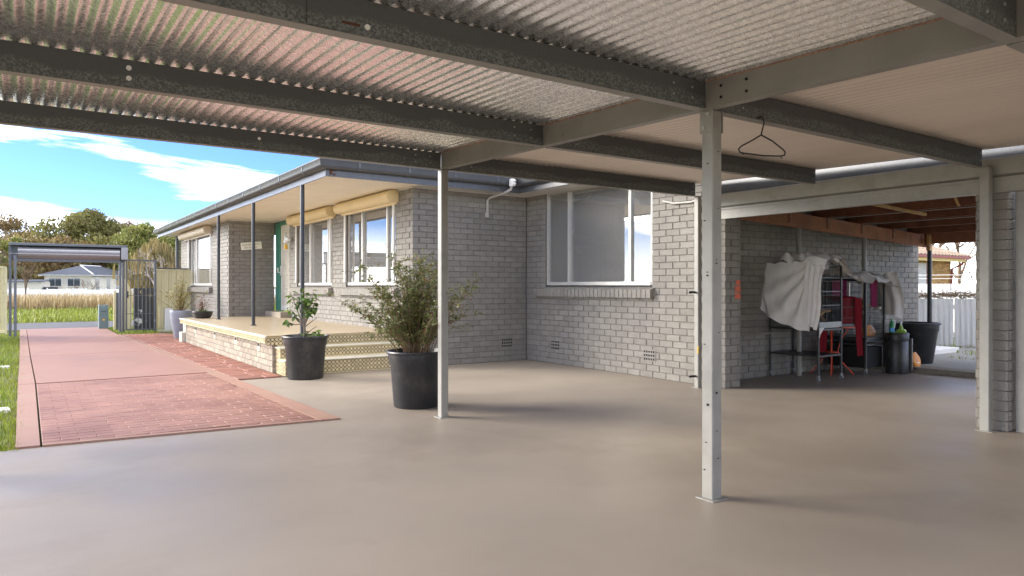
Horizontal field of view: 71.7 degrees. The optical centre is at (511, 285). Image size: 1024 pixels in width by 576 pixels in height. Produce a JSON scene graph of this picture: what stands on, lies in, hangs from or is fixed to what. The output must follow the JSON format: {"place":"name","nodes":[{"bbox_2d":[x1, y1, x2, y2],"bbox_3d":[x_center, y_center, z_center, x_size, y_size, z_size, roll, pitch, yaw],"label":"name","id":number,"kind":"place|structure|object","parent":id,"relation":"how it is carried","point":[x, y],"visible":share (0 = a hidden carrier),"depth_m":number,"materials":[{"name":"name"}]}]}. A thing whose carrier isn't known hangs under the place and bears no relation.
{"place":"outdoors","nodes":[
{"label":"outdoors","id":0,"kind":"place"},
{"bbox_2d":[7,320,132,331],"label":"road","id":1,"kind":"structure","parent":0,"point":[45,325],"depth_m":22.39,"materials":[{"name":"grey asphalt"}]},
{"bbox_2d":[108,326,159,334],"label":"lawn grass","id":2,"kind":"structure","parent":0,"point":[134,331],"depth_m":18.89,"materials":[{"name":"green plant"}]},
{"bbox_2d":[7,304,287,322],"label":"verge grass","id":3,"kind":"structure","parent":0,"point":[68,315],"depth_m":28.37,"materials":[{"name":"green plant"}]},
{"bbox_2d":[15,327,339,448],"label":"driveway","id":4,"kind":"structure","parent":0,"point":[94,384],"depth_m":7.91,"materials":[{"name":"brick"}]},
{"bbox_2d":[9,242,127,336],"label":"roller gate","id":5,"kind":"structure","parent":4,"relation":"on","point":[42,252],"depth_m":17.93,"materials":[{"name":"metal"}]},
{"bbox_2d":[125,259,156,330],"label":"side gate","id":6,"kind":"structure","parent":5,"relation":"attached to","point":[127,295],"depth_m":18.94,"materials":[{"name":"metal"}]},
{"bbox_2d":[98,305,107,328],"bbox_3d":[-11.761,0.910,20.398,0.240,0.720,0.290,0,0,-34],"label":"letterbox","id":7,"kind":"object","parent":4,"relation":"on","point":[102,316],"visible":0.94,"depth_m":20.29,"materials":[{"name":"metal"}]},
{"bbox_2d":[122,333,283,379],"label":"side path","id":8,"kind":"structure","parent":0,"point":[222,364],"depth_m":12.15,"materials":[{"name":"brown brick"}]},
{"bbox_2d":[169,310,191,337],"bbox_3d":[-7.875,0.910,16.847,0.480,0.660,0.480,0,0,-34],"label":"tall pot","id":9,"kind":"object","parent":8,"relation":"on","point":[176,324],"visible":0.71,"depth_m":16.67,"materials":[{"name":"grey ceramic"}]},
{"bbox_2d":[133,274,207,310],"bbox_3d":[-8.016,0.195,16.631,1.150,0.938,1.456,0,0,18],"label":"potted shrub","id":10,"kind":"object","parent":9,"relation":"in","point":[180,294],"visible":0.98,"depth_m":16.83,"materials":[{"name":"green plant"}]},
{"bbox_2d":[0,124,975,285],"label":"sky","id":11,"kind":"structure","parent":0,"point":[44,173],"materials":[{"name":"blue"}]},
{"bbox_2d":[0,286,1014,449],"bbox_3d":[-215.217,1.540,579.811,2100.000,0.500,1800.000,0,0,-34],"label":"ground","id":12,"kind":"structure","parent":0,"point":[160,331],"depth_m":9.51,"materials":[{"name":"green plant"}]},
{"bbox_2d":[0,266,6,333],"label":"metal fence","id":13,"kind":"object","parent":12,"relation":"on","point":[3,302],"visible":1,"depth_m":17.40,"materials":[{"name":"beige metal"}]},
{"bbox_2d":[0,407,10,412],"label":"stepping stone","id":14,"kind":"object","parent":12,"relation":"on","point":[2,409],"visible":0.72,"depth_m":7.19,"materials":[{"name":"white stone"}]},
{"bbox_2d":[0,330,23,451],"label":"lawn grass","id":15,"kind":"structure","parent":12,"relation":"on","point":[6,426],"depth_m":8.82,"materials":[{"name":"green plant"}]},
{"bbox_2d":[0,236,23,276],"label":"gum tree","id":16,"kind":"object","parent":12,"relation":"on","point":[5,246],"visible":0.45,"depth_m":95.75,"materials":[{"name":"green plant"}]},
{"bbox_2d":[0,213,31,263],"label":"gum tree","id":17,"kind":"object","parent":12,"relation":"on","point":[10,226],"visible":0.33,"depth_m":121.00,"materials":[{"name":"green plant"}]},
{"bbox_2d":[17,261,42,293],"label":"bare tree","id":18,"kind":"object","parent":12,"relation":"on","point":[25,279],"visible":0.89,"depth_m":45.92,"materials":[{"name":"brown plant"}]},
{"bbox_2d":[0,232,60,278],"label":"scrub tree","id":19,"kind":"object","parent":12,"relation":"on","point":[28,237],"visible":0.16,"depth_m":102.02,"materials":[{"name":"green plant"}]},
{"bbox_2d":[7,279,57,289],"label":"garden shed","id":20,"kind":"structure","parent":12,"relation":"on","point":[37,284],"depth_m":88.69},
{"bbox_2d":[18,226,62,235],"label":"gum tree","id":21,"kind":"object","parent":12,"relation":"on","point":[32,229],"visible":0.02,"depth_m":128.44,"materials":[{"name":"green plant"}]},
{"bbox_2d":[6,234,110,278],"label":"scrub tree","id":22,"kind":"object","parent":12,"relation":"on","point":[50,266],"visible":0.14,"depth_m":104.53,"materials":[{"name":"green plant"}]},
{"bbox_2d":[29,207,130,263],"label":"gum tree","id":23,"kind":"object","parent":12,"relation":"on","point":[90,223],"visible":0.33,"depth_m":114.78,"materials":[{"name":"green plant"}]},
{"bbox_2d":[38,265,129,289],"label":"white house","id":24,"kind":"structure","parent":12,"relation":"on","point":[69,278],"depth_m":95.08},
{"bbox_2d":[48,278,61,286],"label":"window","id":25,"kind":"structure","parent":24,"relation":"in","point":[55,282],"depth_m":94.59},
{"bbox_2d":[67,278,80,286],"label":"window","id":26,"kind":"structure","parent":24,"relation":"in","point":[71,282],"depth_m":94.75,"materials":[{"name":"grey glass"}]},
{"bbox_2d":[95,277,99,289],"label":"window","id":27,"kind":"structure","parent":24,"relation":"in","point":[96,278],"depth_m":96.52,"materials":[{"name":"white glass"}]},
{"bbox_2d":[106,278,110,288],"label":"window","id":28,"kind":"structure","parent":24,"relation":"in","point":[108,280],"depth_m":99.59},
{"bbox_2d":[71,280,98,291],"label":"bare tree","id":29,"kind":"object","parent":12,"relation":"on","point":[93,287],"visible":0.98,"depth_m":48.19,"materials":[{"name":"grey plant"}]},
{"bbox_2d":[58,234,137,269],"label":"scrub tree","id":30,"kind":"object","parent":12,"relation":"on","point":[105,240],"visible":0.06,"depth_m":109.28,"materials":[{"name":"green plant"}]},
{"bbox_2d":[113,283,132,329],"bbox_3d":[-10.930,0.500,19.918,0.470,1.520,0.060,0,0,-34],"label":"metal fence","id":31,"kind":"object","parent":12,"relation":"on","point":[115,311],"visible":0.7,"depth_m":19.82,"materials":[{"name":"metal"}]},
{"bbox_2d":[117,221,139,239],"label":"gum tree","id":32,"kind":"object","parent":12,"relation":"on","point":[127,223],"depth_m":128.68,"materials":[{"name":"green plant"}]},
{"bbox_2d":[7,291,275,310],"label":"tall dry grass","id":33,"kind":"structure","parent":12,"relation":"on","point":[37,301],"depth_m":37.93,"materials":[{"name":"beige plant"}]},
{"bbox_2d":[7,288,275,300],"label":"white fence","id":34,"kind":"object","parent":12,"relation":"on","point":[64,291],"visible":0.16,"depth_m":47.66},
{"bbox_2d":[106,238,180,290],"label":"willow tree","id":35,"kind":"object","parent":12,"relation":"on","point":[162,254],"visible":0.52,"depth_m":46.78,"materials":[{"name":"beige plant"}]},
{"bbox_2d":[133,288,153,330],"bbox_3d":[-10.224,0.670,19.693,0.520,1.220,0.050,0,0,-34],"label":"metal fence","id":36,"kind":"object","parent":12,"relation":"on","point":[148,307],"visible":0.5,"depth_m":19.68,"materials":[{"name":"black metal"}]},
{"bbox_2d":[109,222,180,272],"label":"gum tree","id":37,"kind":"object","parent":12,"relation":"on","point":[144,233],"visible":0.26,"depth_m":108.67,"materials":[{"name":"green plant"}]},
{"bbox_2d":[159,306,173,329],"bbox_3d":[-9.498,0.875,19.464,0.360,0.670,0.148,0,0,-34],"label":"meter box","id":38,"kind":"object","parent":12,"relation":"on","point":[167,324],"visible":0.81,"depth_m":19.40,"materials":[{"name":"white metal"}]},
{"bbox_2d":[157,267,190,330],"bbox_3d":[-9.415,0.338,19.657,0.935,1.785,0.113,0,0,-34],"label":"metal fence","id":39,"kind":"object","parent":12,"relation":"on","point":[167,278],"visible":0.52,"depth_m":19.65,"materials":[{"name":"metal"}]},
{"bbox_2d":[179,185,401,376],"bbox_3d":[-4.486,-0.117,13.251,2.080,2.714,7.465,0,0,-34],"label":"veranda","id":40,"kind":"object","parent":12,"relation":"on","point":[255,341],"visible":0.74,"depth_m":10.92,"materials":[{"name":"brick"}]},
{"bbox_2d":[192,311,212,317],"bbox_3d":[-6.743,0.629,15.441,0.420,0.150,0.420,0,0,-34],"label":"bowl planter","id":41,"kind":"object","parent":40,"relation":"on","point":[196,314],"visible":0.94,"depth_m":15.29,"materials":[{"name":"black ceramic"}]},
{"bbox_2d":[187,295,209,314],"bbox_3d":[-6.860,0.436,15.415,0.557,0.474,0.468,0,0,6],"label":"potted plant","id":42,"kind":"object","parent":41,"relation":"in","point":[201,308],"visible":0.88,"depth_m":15.43,"materials":[{"name":"brown plant"}]},
{"bbox_2d":[153,158,918,387],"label":"brick house","id":43,"kind":"structure","parent":12,"relation":"on","point":[593,277],"depth_m":11.15,"materials":[{"name":"brick"}]},
{"bbox_2d":[187,235,212,292],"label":"window","id":44,"kind":"structure","parent":43,"relation":"in","point":[200,247],"depth_m":18.97,"materials":[{"name":"clear glass"}]},
{"bbox_2d":[241,241,261,249],"bbox_3d":[-6.044,-0.959,16.432,0.470,0.228,0.014,-7,4,-34],"label":"wall sign","id":45,"kind":"object","parent":43,"relation":"attached to","point":[246,245],"visible":0.76,"depth_m":16.41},
{"bbox_2d":[277,224,288,310],"bbox_3d":[-5.183,-0.420,16.170,0.142,1.960,0.780,0,0,-34],"label":"door","id":46,"kind":"structure","parent":43,"relation":"in","point":[284,268],"depth_m":16.25,"materials":[{"name":"white wood"}]},
{"bbox_2d":[283,235,290,248],"bbox_3d":[-4.946,-0.995,15.605,0.224,0.370,0.115,0,0,39],"label":"wall lamp","id":47,"kind":"object","parent":43,"relation":"hanging from","point":[286,240],"visible":1,"depth_m":15.60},
{"bbox_2d":[289,219,385,293],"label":"window","id":48,"kind":"structure","parent":43,"relation":"in","point":[316,233],"depth_m":14.48,"materials":[{"name":"glass"}]},
{"bbox_2d":[335,205,398,295],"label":"window","id":49,"kind":"structure","parent":43,"relation":"in","point":[366,229],"depth_m":12.25,"materials":[{"name":"glass"}]},
{"bbox_2d":[534,186,654,297],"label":"window","id":50,"kind":"structure","parent":43,"relation":"in","point":[599,239],"depth_m":10.51,"materials":[{"name":"glass"}]},
{"bbox_2d":[870,362,975,377],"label":"yard kerb","id":51,"kind":"structure","parent":12,"relation":"on","point":[967,373],"depth_m":9.87,"materials":[{"name":"grey concrete"}]},
{"bbox_2d":[918,245,971,283],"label":"neighbour house","id":52,"kind":"structure","parent":12,"relation":"on","point":[942,259],"depth_m":31.13,"materials":[{"name":"beige brick"}]},
{"bbox_2d":[918,263,926,283],"bbox_3d":[17.691,-0.235,30.626,1.400,1.550,0.050,0,0,-34],"label":"window","id":53,"kind":"structure","parent":52,"relation":"in","point":[922,267],"depth_m":30.65,"materials":[{"name":"white glass"}]},
{"bbox_2d":[918,284,975,336],"bbox_3d":[9.995,0.595,18.358,0.082,1.290,11.000,0,0,-34],"label":"iron fence","id":54,"kind":"object","parent":12,"relation":"on","point":[939,288],"visible":0.09,"depth_m":17.27,"materials":[{"name":"white metal"}]},
{"bbox_2d":[918,278,975,278],"bbox_3d":[9.318,0.240,15.773,0.060,2.000,8.569,0,0,-32],"label":"clothesline","id":55,"kind":"object","parent":12,"relation":"on","point":[948,278],"visible":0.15,"depth_m":15.44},
{"bbox_2d":[940,242,975,283],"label":"bare tree","id":56,"kind":"object","parent":12,"relation":"on","point":[960,271],"visible":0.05,"depth_m":42.13,"materials":[{"name":"plant"}]},
{"bbox_2d":[951,252,975,283],"bbox_3d":[21.079,-0.195,32.950,2.708,2.876,3.165,0,0,-34],"label":"bare tree","id":57,"kind":"object","parent":12,"relation":"on","point":[969,264],"visible":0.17,"depth_m":32.44,"materials":[{"name":"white plant"}]},
{"bbox_2d":[0,359,1023,575],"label":"carport floor","id":58,"kind":"structure","parent":0,"point":[525,467],"depth_m":4.38,"materials":[{"name":"grey concrete"}]},
{"bbox_2d":[281,334,328,379],"bbox_3d":[-2.772,0.952,9.518,0.620,0.577,0.620,0,0,-34],"label":"plant pot","id":59,"kind":"object","parent":58,"relation":"on","point":[305,358],"visible":0.98,"depth_m":9.30,"materials":[{"name":"black plastic"}]},
{"bbox_2d":[282,288,324,336],"bbox_3d":[-2.772,0.396,9.520,0.575,0.739,0.333,0,0,11],"label":"camellia","id":60,"kind":"object","parent":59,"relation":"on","point":[307,305],"visible":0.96,"depth_m":9.52,"materials":[{"name":"green plant"}]},
{"bbox_2d":[386,348,437,409],"bbox_3d":[-0.990,0.952,7.321,0.620,0.577,0.620,0,0,-34],"label":"plant pot","id":61,"kind":"object","parent":58,"relation":"on","point":[414,377],"visible":0.76,"depth_m":7.10,"materials":[{"name":"black plastic"}]},
{"bbox_2d":[325,235,484,352],"bbox_3d":[-0.990,0.106,7.291,1.561,1.297,1.795,0,0,-34],"label":"potted shrub","id":62,"kind":"object","parent":61,"relation":"in","point":[419,323],"visible":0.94,"depth_m":7.19,"materials":[{"name":"green plant"}]},
{"bbox_2d":[0,0,1023,502],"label":"carport","id":63,"kind":"object","parent":58,"relation":"on","point":[670,96],"visible":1,"depth_m":4.09,"materials":[{"name":"metal"}]},
{"bbox_2d":[738,116,785,158],"bbox_3d":[1.539,-0.914,4.352,0.465,0.256,0.009,0,0,-34],"label":"coat hanger","id":64,"kind":"object","parent":63,"relation":"hanging from","point":[743,153],"visible":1,"depth_m":4.35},
{"bbox_2d":[768,260,842,381],"bbox_3d":[3.943,0.445,9.542,0.575,1.586,0.762,0,0,-34],"label":"cage","id":65,"kind":"object","parent":58,"relation":"on","point":[827,325],"visible":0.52,"depth_m":9.38,"materials":[{"name":"metal"}]},
{"bbox_2d":[760,252,854,337],"bbox_3d":[3.927,0.108,9.470,0.899,1.137,0.989,0,0,-34],"label":"grey sheet","id":66,"kind":"object","parent":65,"relation":"hanging from","point":[791,293],"visible":0.99,"depth_m":9.29,"materials":[{"name":"fabric"}]},
{"bbox_2d":[810,326,854,375],"bbox_3d":[4.476,0.896,9.924,0.600,0.680,0.600,0,0,-34],"label":"cafe table","id":67,"kind":"object","parent":58,"relation":"on","point":[832,351],"visible":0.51,"depth_m":9.84,"materials":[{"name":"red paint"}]},
{"bbox_2d":[821,306,854,326],"bbox_3d":[4.541,0.367,9.865,0.440,0.374,0.352,0,0,-34],"label":"cage","id":68,"kind":"object","parent":67,"relation":"on","point":[844,325],"visible":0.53,"depth_m":9.71,"materials":[{"name":"metal"}]},
{"bbox_2d":[820,296,863,357],"bbox_3d":[4.587,0.572,9.867,0.520,0.857,0.364,0,0,-34],"label":"maroon towel","id":69,"kind":"object","parent":68,"relation":"on","point":[851,309],"visible":0.85,"depth_m":9.78,"materials":[{"name":"fabric"}]},
{"bbox_2d":[824,279,884,374],"bbox_3d":[4.801,0.569,10.139,0.900,1.338,0.646,0,0,-34],"label":"cage","id":70,"kind":"object","parent":58,"relation":"on","point":[872,356],"visible":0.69,"depth_m":10.05,"materials":[{"name":"metal"}]},
{"bbox_2d":[833,268,902,318],"bbox_3d":[4.841,0.094,10.011,1.340,0.772,0.710,0,0,-34],"label":"grey sheet","id":71,"kind":"object","parent":70,"relation":"hanging from","point":[893,297],"visible":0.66,"depth_m":10.15,"materials":[{"name":"fabric"}]},
{"bbox_2d":[740,196,975,375],"bbox_3d":[5.569,0.001,9.037,5.500,2.479,3.420,0,0,-34],"label":"lean to","id":72,"kind":"object","parent":58,"relation":"on","point":[927,224],"visible":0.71,"depth_m":10.20,"materials":[{"name":"brown wood"}]},
{"bbox_2d":[721,145,1023,432],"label":"garage","id":73,"kind":"structure","parent":58,"relation":"on","point":[904,180],"depth_m":6.21,"materials":[{"name":"metal"}]},
{"bbox_2d":[1015,191,1023,432],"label":"roller door","id":74,"kind":"structure","parent":73,"relation":"in","point":[1019,196],"depth_m":6.00,"materials":[{"name":"metal"}]},
{"bbox_2d":[885,332,912,373],"bbox_3d":[5.468,0.951,10.068,0.312,0.578,0.316,0,0,-34],"label":"waste bin","id":75,"kind":"object","parent":58,"relation":"on","point":[898,353],"visible":0.94,"depth_m":9.96,"materials":[{"name":"black plastic"}]},
{"bbox_2d":[889,318,895,332],"bbox_3d":[5.376,0.562,10.029,0.078,0.200,0.078,0,0,-34],"label":"spray bottle","id":76,"kind":"object","parent":75,"relation":"on","point":[891,327],"visible":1,"depth_m":10.01,"materials":[{"name":"green plastic"}]},
{"bbox_2d":[896,321,906,332],"bbox_3d":[5.512,0.580,10.040,0.140,0.163,0.138,0,0,-34],"label":"soap dispenser","id":77,"kind":"object","parent":75,"relation":"on","point":[900,330],"visible":1,"depth_m":10.01,"materials":[{"name":"green plastic"}]},
{"bbox_2d":[863,325,874,335],"bbox_3d":[5.130,0.640,10.180,0.323,0.160,0.104,0,0,-34],"label":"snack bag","id":78,"kind":"object","parent":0,"point":[873,332],"visible":0.45,"depth_m":10.14,"materials":[{"name":"orange plastic"}]},
{"bbox_2d":[913,352,920,366],"bbox_3d":[5.860,1.065,10.317,0.248,0.200,0.146,0,0,-34],"label":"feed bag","id":79,"kind":"object","parent":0,"point":[916,360],"visible":0.71,"depth_m":10.26,"materials":[{"name":"orange plastic"}]},
{"bbox_2d":[882,344,975,369],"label":"gravel yard","id":80,"kind":"structure","parent":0,"point":[945,361],"depth_m":11.30,"materials":[{"name":"grey gravel"}]},
{"bbox_2d":[893,321,940,363],"bbox_3d":[6.271,0.879,11.020,0.700,0.622,0.700,0,0,-34],"label":"garden tub","id":81,"kind":"object","parent":80,"relation":"on","point":[923,335],"visible":0.72,"depth_m":10.76,"materials":[{"name":"black plastic"}]},
{"bbox_2d":[918,298,975,346],"bbox_3d":[8.107,0.735,15.186,0.082,0.950,10.900,0,0,-34],"label":"iron fence","id":82,"kind":"object","parent":80,"relation":"on","point":[964,333],"visible":0.1,"depth_m":14.13,"materials":[{"name":"white metal"}]},
{"bbox_2d":[918,289,975,298],"bbox_3d":[8.546,0.200,14.861,1.015,0.344,7.425,0,0,-34],"label":"dry creeper","id":83,"kind":"object","parent":82,"relation":"on","point":[964,295],"visible":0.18,"depth_m":14.22,"materials":[{"name":"brown plant"}]},
{"bbox_2d":[935,346,958,353],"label":"paving slab","id":84,"kind":"structure","parent":80,"relation":"on","point":[941,349],"depth_m":12.57,"materials":[{"name":"white concrete"}]},
{"bbox_2d":[944,343,975,358],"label":"yard weeds","id":85,"kind":"object","parent":80,"relation":"on","point":[959,357],"visible":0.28,"depth_m":12.52,"materials":[{"name":"green plant"}]}
]}

